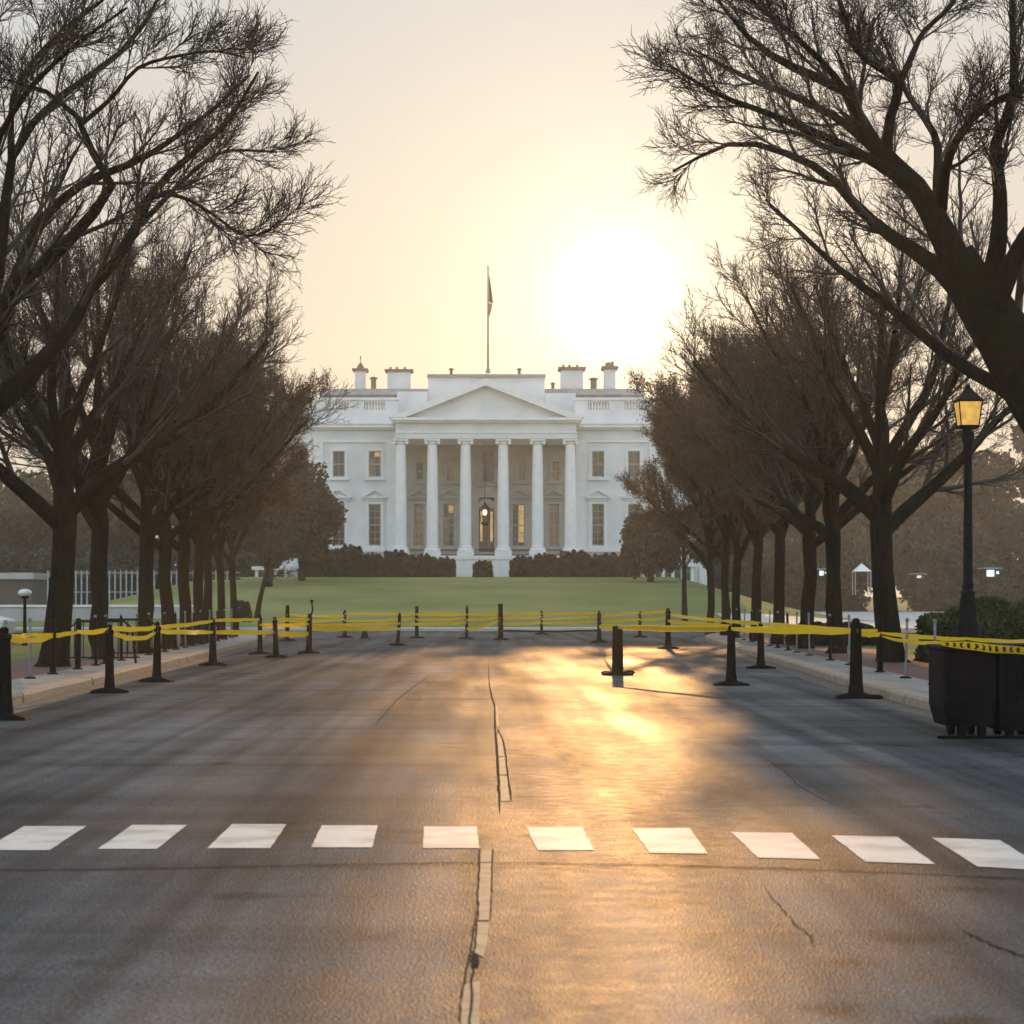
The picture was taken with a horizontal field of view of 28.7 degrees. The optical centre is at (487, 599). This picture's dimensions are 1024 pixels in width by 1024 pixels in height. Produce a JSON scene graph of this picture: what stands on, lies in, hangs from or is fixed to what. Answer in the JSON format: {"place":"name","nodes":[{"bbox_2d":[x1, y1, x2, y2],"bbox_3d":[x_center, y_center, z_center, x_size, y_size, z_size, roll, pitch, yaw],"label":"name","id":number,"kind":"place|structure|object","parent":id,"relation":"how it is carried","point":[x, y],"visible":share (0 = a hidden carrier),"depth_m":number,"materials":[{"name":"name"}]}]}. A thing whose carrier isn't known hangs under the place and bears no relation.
{"place":"outdoors","nodes":[
{"label":"outdoors","id":0,"kind":"place"},
{"bbox_2d":[11,634,153,659],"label":"grass verge","id":1,"kind":"object","parent":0,"point":[18,651],"depth_m":58.92,"materials":[{"name":"plant"}]},
{"bbox_2d":[11,630,228,679],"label":"brick paving","id":2,"kind":"structure","parent":0,"point":[19,668],"depth_m":44.23,"materials":[{"name":"brick"}]},
{"bbox_2d":[12,631,257,690],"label":"pavement","id":3,"kind":"structure","parent":0,"point":[23,683],"depth_m":40.14,"materials":[{"name":"concrete"}]},
{"bbox_2d":[47,619,58,673],"bbox_3d":[-7.953,0.854,36.553,0.209,1.000,0.220,0,-1,0],"label":"fence stake","id":4,"kind":"object","parent":3,"relation":"on","point":[52,669],"visible":1,"depth_m":36.51,"materials":[{"name":"black metal"}]},
{"bbox_2d":[70,620,136,662],"bbox_3d":[-8.302,0.893,42.882,1.550,0.927,0.050,0,0,0],"label":"hoop barrier","id":5,"kind":"object","parent":3,"relation":"on","point":[132,633],"visible":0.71,"depth_m":42.87,"materials":[{"name":"black metal"}]},
{"bbox_2d":[15,627,916,629],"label":"pavement","id":6,"kind":"structure","parent":0,"point":[426,628],"depth_m":97.20,"materials":[{"name":"concrete"}]},
{"bbox_2d":[15,577,933,630],"bbox_3d":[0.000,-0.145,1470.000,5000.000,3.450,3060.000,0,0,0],"label":"lawn ground","id":7,"kind":"structure","parent":0,"point":[340,595],"depth_m":128.70,"materials":[{"name":"green plant"}]},
{"bbox_2d":[0,573,49,604],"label":"building","id":8,"kind":"structure","parent":7,"relation":"on","point":[13,584],"depth_m":175.00,"materials":[{"name":"stone"}]},
{"bbox_2d":[0,605,192,621],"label":"wall","id":9,"kind":"structure","parent":7,"relation":"on","point":[34,612],"depth_m":112.00,"materials":[{"name":"concrete"}]},
{"bbox_2d":[0,469,263,577],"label":"distant wood","id":10,"kind":"object","parent":7,"relation":"on","point":[26,532],"visible":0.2,"depth_m":199.57,"materials":[{"name":"plant"}]},
{"bbox_2d":[0,169,266,658],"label":"bare tree","id":11,"kind":"object","parent":7,"relation":"on","point":[100,439],"visible":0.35,"depth_m":46.14,"materials":[{"name":"brown plant"}]},
{"bbox_2d":[46,570,239,604],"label":"picket fence","id":12,"kind":"object","parent":7,"relation":"on","point":[120,587],"visible":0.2,"depth_m":150.12,"materials":[{"name":"metal"}]},
{"bbox_2d":[0,223,292,651],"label":"bare tree","id":13,"kind":"object","parent":7,"relation":"on","point":[151,524],"visible":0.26,"depth_m":51.52,"materials":[{"name":"brown plant"}]},
{"bbox_2d":[0,146,313,666],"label":"bare tree","id":14,"kind":"object","parent":7,"relation":"on","point":[59,517],"visible":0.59,"depth_m":40.76,"materials":[{"name":"brown plant"}]},
{"bbox_2d":[10,284,308,645],"bbox_3d":[-9.042,-3.985,58.302,7.098,11.285,9.633,0,0,-34],"label":"bare tree","id":15,"kind":"object","parent":7,"relation":"on","point":[181,546],"visible":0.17,"depth_m":59.04,"materials":[{"name":"brown plant"}]},
{"bbox_2d":[0,0,348,415],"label":"bare tree","id":16,"kind":"object","parent":7,"relation":"on","point":[18,385],"visible":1,"depth_m":27.94,"materials":[{"name":"brown plant"}]},
{"bbox_2d":[0,278,358,648],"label":"bare tree","id":17,"kind":"object","parent":7,"relation":"on","point":[163,543],"visible":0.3,"depth_m":55.26,"materials":[{"name":"brown plant"}]},
{"bbox_2d":[87,321,333,643],"bbox_3d":[-8.905,-3.523,61.788,7.021,10.305,5.599,0,0,-23],"label":"bare tree","id":18,"kind":"object","parent":7,"relation":"on","point":[200,539],"visible":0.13,"depth_m":61.86,"materials":[{"name":"brown plant"}]},
{"bbox_2d":[158,379,287,638],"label":"bare tree","id":19,"kind":"object","parent":7,"relation":"on","point":[217,554],"visible":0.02,"depth_m":69.10,"materials":[{"name":"brown plant"}]},
{"bbox_2d":[158,362,321,641],"bbox_3d":[-8.249,-3.237,65.132,5.690,9.768,6.697,0,0,3],"label":"bare tree","id":20,"kind":"object","parent":7,"relation":"on","point":[258,502],"visible":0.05,"depth_m":63.56,"materials":[{"name":"brown plant"}]},
{"bbox_2d":[210,405,316,636],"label":"bare tree","id":21,"kind":"object","parent":7,"relation":"on","point":[232,548],"visible":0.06,"depth_m":73.92,"materials":[{"name":"brown plant"}]},
{"bbox_2d":[240,496,299,586],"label":"evergreen tree","id":22,"kind":"object","parent":7,"relation":"on","point":[270,517],"visible":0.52,"depth_m":139.61,"materials":[{"name":"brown plant"}]},
{"bbox_2d":[250,516,304,617],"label":"young tree","id":23,"kind":"object","parent":7,"relation":"on","point":[268,567],"visible":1,"depth_m":103.87,"materials":[{"name":"brown plant"}]},
{"bbox_2d":[265,460,347,580],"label":"evergreen tree","id":24,"kind":"object","parent":7,"relation":"on","point":[317,517],"visible":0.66,"depth_m":146.68,"materials":[{"name":"brown plant"}]},
{"bbox_2d":[297,548,339,576],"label":"clipped bush","id":25,"kind":"object","parent":7,"relation":"on","point":[326,566],"visible":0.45,"depth_m":156.91,"materials":[{"name":"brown plant"}]},
{"bbox_2d":[336,543,362,576],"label":"clipped bush","id":26,"kind":"object","parent":7,"relation":"on","point":[350,559],"visible":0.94,"depth_m":156.94,"materials":[{"name":"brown plant"}]},
{"bbox_2d":[360,552,383,576],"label":"clipped bush","id":27,"kind":"object","parent":7,"relation":"on","point":[371,566],"visible":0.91,"depth_m":156.92,"materials":[{"name":"brown plant"}]},
{"bbox_2d":[382,549,410,576],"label":"clipped bush","id":28,"kind":"object","parent":7,"relation":"on","point":[395,563],"visible":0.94,"depth_m":156.93,"materials":[{"name":"brown plant"}]},
{"bbox_2d":[409,552,436,576],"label":"clipped bush","id":29,"kind":"object","parent":7,"relation":"on","point":[420,565],"visible":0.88,"depth_m":156.91,"materials":[{"name":"brown plant"}]},
{"bbox_2d":[432,556,456,576],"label":"clipped bush","id":30,"kind":"object","parent":7,"relation":"on","point":[445,566],"visible":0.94,"depth_m":156.93,"materials":[{"name":"brown plant"}]},
{"bbox_2d":[472,559,492,576],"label":"clipped bush","id":31,"kind":"object","parent":7,"relation":"on","point":[484,568],"visible":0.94,"depth_m":156.92,"materials":[{"name":"green plant"}]},
{"bbox_2d":[266,356,706,584],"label":"mansion","id":32,"kind":"structure","parent":7,"relation":"on","point":[402,459],"depth_m":170.00,"materials":[{"name":"white paint"}]},
{"bbox_2d":[333,451,344,476],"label":"window","id":33,"kind":"structure","parent":32,"relation":"in","point":[338,456],"depth_m":170.36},
{"bbox_2d":[369,451,380,476],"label":"window","id":34,"kind":"structure","parent":32,"relation":"in","point":[374,456],"depth_m":170.32,"materials":[{"name":"brown"}]},
{"bbox_2d":[369,504,380,545],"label":"window","id":35,"kind":"structure","parent":32,"relation":"in","point":[374,509],"depth_m":170.36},
{"bbox_2d":[414,504,423,545],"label":"window","id":36,"kind":"structure","parent":32,"relation":"in","point":[418,508],"depth_m":170.94,"materials":[{"name":"grey"}]},
{"bbox_2d":[443,504,453,545],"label":"window","id":37,"kind":"structure","parent":32,"relation":"in","point":[448,509],"depth_m":170.90,"materials":[{"name":"brown"}]},
{"bbox_2d":[475,498,497,551],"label":"door","id":38,"kind":"structure","parent":32,"relation":"in","point":[480,530],"depth_m":170.69,"materials":[{"name":"brown"}]},
{"bbox_2d":[482,450,493,481],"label":"window","id":39,"kind":"structure","parent":32,"relation":"in","point":[489,454],"depth_m":170.94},
{"bbox_2d":[512,504,524,545],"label":"window","id":40,"kind":"structure","parent":32,"relation":"in","point":[518,510],"depth_m":170.90,"materials":[{"name":"brown"}]},
{"bbox_2d":[549,504,558,545],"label":"window","id":41,"kind":"structure","parent":32,"relation":"in","point":[553,508],"depth_m":170.94,"materials":[{"name":"grey"}]},
{"bbox_2d":[592,451,603,476],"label":"window","id":42,"kind":"structure","parent":32,"relation":"in","point":[597,456],"depth_m":170.36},
{"bbox_2d":[592,504,603,545],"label":"window","id":43,"kind":"structure","parent":32,"relation":"in","point":[597,509],"depth_m":170.36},
{"bbox_2d":[509,555,532,576],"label":"clipped bush","id":44,"kind":"object","parent":7,"relation":"on","point":[520,566],"visible":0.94,"depth_m":156.93,"materials":[{"name":"brown plant"}]},
{"bbox_2d":[532,552,558,576],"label":"clipped bush","id":45,"kind":"object","parent":7,"relation":"on","point":[544,565],"visible":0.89,"depth_m":156.93,"materials":[{"name":"brown plant"}]},
{"bbox_2d":[557,549,593,576],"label":"clipped bush","id":46,"kind":"object","parent":7,"relation":"on","point":[573,563],"visible":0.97,"depth_m":156.94,"materials":[{"name":"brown plant"}]},
{"bbox_2d":[590,552,622,576],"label":"clipped bush","id":47,"kind":"object","parent":7,"relation":"on","point":[605,565],"visible":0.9,"depth_m":156.92,"materials":[{"name":"brown plant"}]},
{"bbox_2d":[619,509,681,581],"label":"evergreen tree","id":48,"kind":"object","parent":7,"relation":"on","point":[641,554],"visible":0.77,"depth_m":145.26,"materials":[{"name":"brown plant"}]},
{"bbox_2d":[640,563,696,581],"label":"garden pavilion","id":49,"kind":"structure","parent":7,"relation":"on","point":[676,573],"depth_m":168.74,"materials":[{"name":"metal"}]},
{"bbox_2d":[614,381,731,635],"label":"bare tree","id":50,"kind":"object","parent":7,"relation":"on","point":[669,515],"visible":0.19,"depth_m":77.19,"materials":[{"name":"brown plant"}]},
{"bbox_2d":[622,406,740,634],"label":"bare tree","id":51,"kind":"object","parent":7,"relation":"on","point":[709,532],"visible":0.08,"depth_m":82.50,"materials":[{"name":"brown plant"}]},
{"bbox_2d":[660,512,703,620],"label":"young tree","id":52,"kind":"object","parent":7,"relation":"on","point":[684,552],"visible":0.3,"depth_m":99.95,"materials":[{"name":"brown plant"}]},
{"bbox_2d":[683,494,746,588],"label":"evergreen tree","id":53,"kind":"object","parent":7,"relation":"on","point":[716,560],"visible":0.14,"depth_m":139.24,"materials":[{"name":"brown plant"}]},
{"bbox_2d":[658,369,798,637],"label":"bare tree","id":54,"kind":"object","parent":7,"relation":"on","point":[739,550],"visible":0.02,"depth_m":72.08,"materials":[{"name":"brown plant"}]},
{"bbox_2d":[621,314,860,643],"bbox_3d":[8.845,-3.623,62.003,7.586,10.515,6.050,0,0,-40],"label":"bare tree","id":55,"kind":"object","parent":7,"relation":"on","point":[778,525],"visible":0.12,"depth_m":61.64,"materials":[{"name":"brown plant"}]},
{"bbox_2d":[652,350,841,640],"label":"bare tree","id":56,"kind":"object","parent":7,"relation":"on","point":[755,533],"visible":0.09,"depth_m":66.62,"materials":[{"name":"brown plant"}]},
{"bbox_2d":[611,0,1023,432],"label":"bare tree","id":57,"kind":"object","parent":7,"relation":"on","point":[987,306],"visible":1,"depth_m":28.12,"materials":[{"name":"brown plant"}]},
{"bbox_2d":[688,238,985,652],"bbox_3d":[7.747,-3.864,50.767,7.992,11.160,10.170,0,0,34],"label":"bare tree","id":58,"kind":"object","parent":7,"relation":"on","point":[833,512],"visible":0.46,"depth_m":51.15,"materials":[{"name":"brown plant"}]},
{"bbox_2d":[652,175,1023,661],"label":"bare tree","id":59,"kind":"object","parent":7,"relation":"on","point":[876,510],"visible":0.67,"depth_m":43.95,"materials":[{"name":"brown plant"}]},
{"bbox_2d":[654,246,1021,648],"bbox_3d":[9.166,-4.092,57.289,7.734,11.511,10.497,0,0,-29],"label":"bare tree","id":60,"kind":"object","parent":7,"relation":"on","point":[811,541],"visible":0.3,"depth_m":56.05,"materials":[{"name":"brown plant"}]},
{"bbox_2d":[715,424,1023,611],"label":"distant wood","id":61,"kind":"object","parent":7,"relation":"on","point":[927,536],"visible":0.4,"depth_m":193.66,"materials":[{"name":"plant"}]},
{"bbox_2d":[0,631,1023,1023],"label":"road","id":62,"kind":"structure","parent":0,"point":[300,745],"depth_m":12.02,"materials":[{"name":"asphalt"}]},
{"bbox_2d":[0,627,31,719],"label":"barrier post","id":63,"kind":"object","parent":62,"relation":"on","point":[6,709],"visible":1,"depth_m":24.92,"materials":[{"name":"black rubber"}]},
{"bbox_2d":[0,826,85,849],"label":"crosswalk stripe","id":64,"kind":"object","parent":62,"relation":"on","point":[36,837],"visible":1,"depth_m":12.60,"materials":[{"name":"white paint"}]},
{"bbox_2d":[90,624,128,692],"bbox_3d":[-6.116,0.946,32.328,0.620,1.100,0.340,0,0,-11],"label":"barrier post","id":65,"kind":"object","parent":62,"relation":"on","point":[109,685],"visible":1,"depth_m":32.27,"materials":[{"name":"black rubber"}]},
{"bbox_2d":[12,633,265,705],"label":"kerb","id":66,"kind":"structure","parent":62,"relation":"on","point":[30,694],"depth_m":36.16,"materials":[{"name":"concrete"}]},
{"bbox_2d":[98,825,185,848],"bbox_3d":[-2.180,1.496,12.668,0.378,0.001,1.291,0,0,0],"label":"crosswalk stripe","id":67,"kind":"object","parent":62,"relation":"on","point":[144,836],"visible":1,"depth_m":12.60,"materials":[{"name":"white paint"}]},
{"bbox_2d":[13,637,272,712],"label":"gutter","id":68,"kind":"object","parent":62,"relation":"on","point":[18,708],"visible":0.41,"depth_m":35.83,"materials":[{"name":"concrete"}]},
{"bbox_2d":[138,622,174,681],"bbox_3d":[-6.083,0.946,36.764,0.620,1.100,0.340,1,0,6],"label":"barrier post","id":69,"kind":"object","parent":62,"relation":"on","point":[156,675],"visible":0.98,"depth_m":36.70,"materials":[{"name":"black rubber"}]},
{"bbox_2d":[199,618,227,665],"bbox_3d":[-6.293,0.956,45.732,0.620,1.080,0.340,0,0,-17],"label":"barrier post","id":70,"kind":"object","parent":62,"relation":"on","point":[212,660],"visible":0.94,"depth_m":45.66,"materials":[{"name":"black rubber"}]},
{"bbox_2d":[208,824,285,847],"bbox_3d":[-1.511,1.496,12.711,0.397,0.001,1.298,0,0,0],"label":"crosswalk stripe","id":71,"kind":"object","parent":62,"relation":"on","point":[249,835],"visible":1,"depth_m":12.65,"materials":[{"name":"white paint"}]},
{"bbox_2d":[298,613,319,653],"bbox_3d":[-5.004,0.936,55.970,0.620,1.120,0.340,1,0,0],"label":"barrier post","id":72,"kind":"object","parent":62,"relation":"on","point":[311,650],"visible":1,"depth_m":55.90,"materials":[{"name":"black rubber"}]},
{"bbox_2d":[312,626,399,630],"bbox_3d":[-3.948,0.869,60.790,0.058,0.241,10.040,0,0,12],"label":"barrier tape","id":73,"kind":"object","parent":72,"relation":"attached to","point":[340,628],"visible":1,"depth_m":60.37,"materials":[{"name":"yellow"}]},
{"bbox_2d":[311,825,377,846],"bbox_3d":[-0.904,1.496,12.695,0.403,0.001,1.190,0,0,0],"label":"crosswalk stripe","id":74,"kind":"object","parent":62,"relation":"on","point":[345,835],"visible":1,"depth_m":12.65,"materials":[{"name":"white paint"}]},
{"bbox_2d":[423,826,478,847],"bbox_3d":[-0.238,1.496,12.640,0.370,0.001,1.158,0,0,0],"label":"crosswalk stripe","id":75,"kind":"object","parent":62,"relation":"on","point":[450,836],"visible":1,"depth_m":12.60,"materials":[{"name":"white paint"}]},
{"bbox_2d":[459,981,479,1023],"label":"worn centre marking","id":76,"kind":"object","parent":62,"relation":"on","point":[465,1007],"visible":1,"depth_m":7.40,"materials":[{"name":"paint"}]},
{"bbox_2d":[468,849,479,1023],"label":"road crack","id":77,"kind":"object","parent":62,"relation":"on","point":[471,1001],"visible":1,"depth_m":8.60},
{"bbox_2d":[472,922,488,955],"bbox_3d":[-0.033,1.496,8.845,0.067,0.001,0.918,0,0,2],"label":"worn centre marking","id":78,"kind":"object","parent":62,"relation":"on","point":[481,936],"visible":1,"depth_m":8.84,"materials":[{"name":"paint"}]},
{"bbox_2d":[478,850,490,919],"bbox_3d":[-0.018,1.496,10.669,0.063,0.001,2.638,0,0,0],"label":"worn centre marking","id":79,"kind":"object","parent":62,"relation":"on","point":[484,889],"visible":1,"depth_m":10.44,"materials":[{"name":"paint"}]},
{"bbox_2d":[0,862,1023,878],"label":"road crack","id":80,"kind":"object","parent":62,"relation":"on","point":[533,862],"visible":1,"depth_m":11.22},
{"bbox_2d":[527,827,593,849],"bbox_3d":[0.445,1.496,12.568,0.385,0.001,1.207,0,0,0],"label":"crosswalk stripe","id":81,"kind":"object","parent":62,"relation":"on","point":[560,838],"visible":1,"depth_m":12.54,"materials":[{"name":"white paint"}]},
{"bbox_2d":[602,626,632,674],"bbox_3d":[2.585,1.006,39.894,0.620,0.980,0.340,0,0,0],"label":"barrier post","id":82,"kind":"object","parent":62,"relation":"on","point":[617,651],"visible":1,"depth_m":39.81,"materials":[{"name":"black rubber"}]},
{"bbox_2d":[632,828,707,853],"bbox_3d":[1.133,1.496,12.462,0.380,0.001,1.328,0,0,0],"label":"crosswalk stripe","id":83,"kind":"object","parent":62,"relation":"on","point":[669,840],"visible":1,"depth_m":12.44,"materials":[{"name":"white paint"}]},
{"bbox_2d":[713,625,749,685],"bbox_3d":[4.262,0.966,35.047,0.620,1.060,0.340,0,0,0],"label":"barrier post","id":84,"kind":"object","parent":62,"relation":"on","point":[731,678],"visible":1,"depth_m":34.98,"materials":[{"name":"black rubber"}]},
{"bbox_2d":[618,625,731,631],"bbox_3d":[3.426,0.532,37.381,0.049,0.131,5.129,0,0,-19],"label":"barrier tape","id":85,"kind":"object","parent":84,"relation":"attached to","point":[659,628],"visible":1,"depth_m":37.26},
{"bbox_2d":[746,623,775,668],"bbox_3d":[5.948,0.996,43.605,0.620,1.000,0.340,0,0,-6],"label":"barrier post","id":86,"kind":"object","parent":62,"relation":"on","point":[760,663],"visible":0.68,"depth_m":43.54,"materials":[{"name":"black rubber"}]},
{"bbox_2d":[732,832,819,858],"bbox_3d":[1.760,1.496,12.220,0.387,0.001,1.353,0,0,0],"label":"crosswalk stripe","id":87,"kind":"object","parent":62,"relation":"on","point":[772,845],"visible":1,"depth_m":12.19,"materials":[{"name":"white paint"}]},
{"bbox_2d":[705,633,930,710],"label":"kerb","id":88,"kind":"structure","parent":62,"relation":"on","point":[904,695],"depth_m":36.61,"materials":[{"name":"concrete"}]},
{"bbox_2d":[834,618,869,698],"bbox_3d":[5.610,0.886,30.488,0.620,1.220,0.340,0,0,3],"label":"barrier post","id":89,"kind":"object","parent":62,"relation":"on","point":[855,690],"visible":0.99,"depth_m":30.41,"materials":[{"name":"black rubber"}]},
{"bbox_2d":[732,626,857,634],"bbox_3d":[4.938,0.500,32.678,0.050,0.127,4.754,0,0,-17],"label":"barrier tape","id":90,"kind":"object","parent":89,"relation":"attached to","point":[797,630],"visible":1,"depth_m":32.55,"materials":[{"name":"yellow"}]},
{"bbox_2d":[694,637,1016,731],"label":"gutter","id":91,"kind":"object","parent":62,"relation":"on","point":[884,702],"visible":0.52,"depth_m":35.83,"materials":[{"name":"stone"}]},
{"bbox_2d":[832,835,933,863],"bbox_3d":[2.374,1.496,12.027,0.428,0.001,1.388,0,0,0],"label":"crosswalk stripe","id":92,"kind":"object","parent":62,"relation":"on","point":[881,849],"visible":1,"depth_m":11.99,"materials":[{"name":"white paint"}]},
{"bbox_2d":[926,643,1023,738],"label":"wheeled bin","id":93,"kind":"object","parent":62,"relation":"on","point":[969,690],"visible":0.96,"depth_m":21.62,"materials":[{"name":"black plastic"}]},
{"bbox_2d":[942,641,1023,654],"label":"barrier tape","id":94,"kind":"object","parent":93,"relation":"attached to","point":[983,647],"visible":1,"depth_m":21.56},
{"bbox_2d":[933,838,1023,868],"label":"crosswalk stripe","id":95,"kind":"object","parent":62,"relation":"on","point":[989,853],"visible":1,"depth_m":11.85,"materials":[{"name":"white paint"}]},
{"bbox_2d":[0,0,1023,596],"label":"sky","id":96,"kind":"structure","parent":0,"point":[469,136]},
{"bbox_2d":[716,613,916,626],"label":"plaza","id":97,"kind":"structure","parent":0,"point":[765,618],"depth_m":111.71,"materials":[{"name":"concrete"}]},
{"bbox_2d":[713,631,928,693],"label":"pavement","id":98,"kind":"structure","parent":0,"point":[912,683],"depth_m":40.18,"materials":[{"name":"concrete"}]},
{"bbox_2d":[874,619,885,671],"bbox_3d":[7.363,0.854,37.522,0.209,1.000,0.220,1,2,0],"label":"fence stake","id":99,"kind":"object","parent":98,"relation":"on","point":[880,646],"visible":1,"depth_m":37.48,"materials":[{"name":"black metal"}]},
{"bbox_2d":[740,632,928,680],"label":"brick paving","id":100,"kind":"structure","parent":0,"point":[918,669],"depth_m":44.96,"materials":[{"name":"brick"}]},
{"bbox_2d":[784,621,875,645],"bbox_3d":[10.372,0.986,60.008,2.950,0.843,1.534,0,0,0],"label":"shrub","id":101,"kind":"object","parent":100,"relation":"on","point":[820,639],"visible":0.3,"depth_m":59.45,"materials":[{"name":"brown plant"}]},
{"bbox_2d":[953,383,983,642],"bbox_3d":[8.400,-1.217,35.000,0.535,5.154,0.535,0,0,0],"label":"street lamp","id":102,"kind":"object","parent":100,"relation":"on","point":[967,402],"visible":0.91,"depth_m":34.92,"materials":[{"name":"black metal"}]},
{"bbox_2d":[814,612,942,622],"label":"plaza","id":103,"kind":"structure","parent":0,"point":[911,616],"depth_m":147.42,"materials":[{"name":"concrete"}]},
{"bbox_2d":[977,568,1001,583],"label":"kiosk","id":104,"kind":"object","parent":103,"relation":"on","point":[989,575],"visible":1,"depth_m":176.00,"materials":[{"name":"black metal"}]},
{"bbox_2d":[862,634,918,654],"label":"grass verge","id":105,"kind":"object","parent":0,"point":[912,647],"depth_m":58.92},
{"bbox_2d":[913,595,1023,662],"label":"garden hedge","id":106,"kind":"object","parent":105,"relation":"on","point":[1000,618],"visible":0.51,"depth_m":43.07,"materials":[{"name":"green plant"}]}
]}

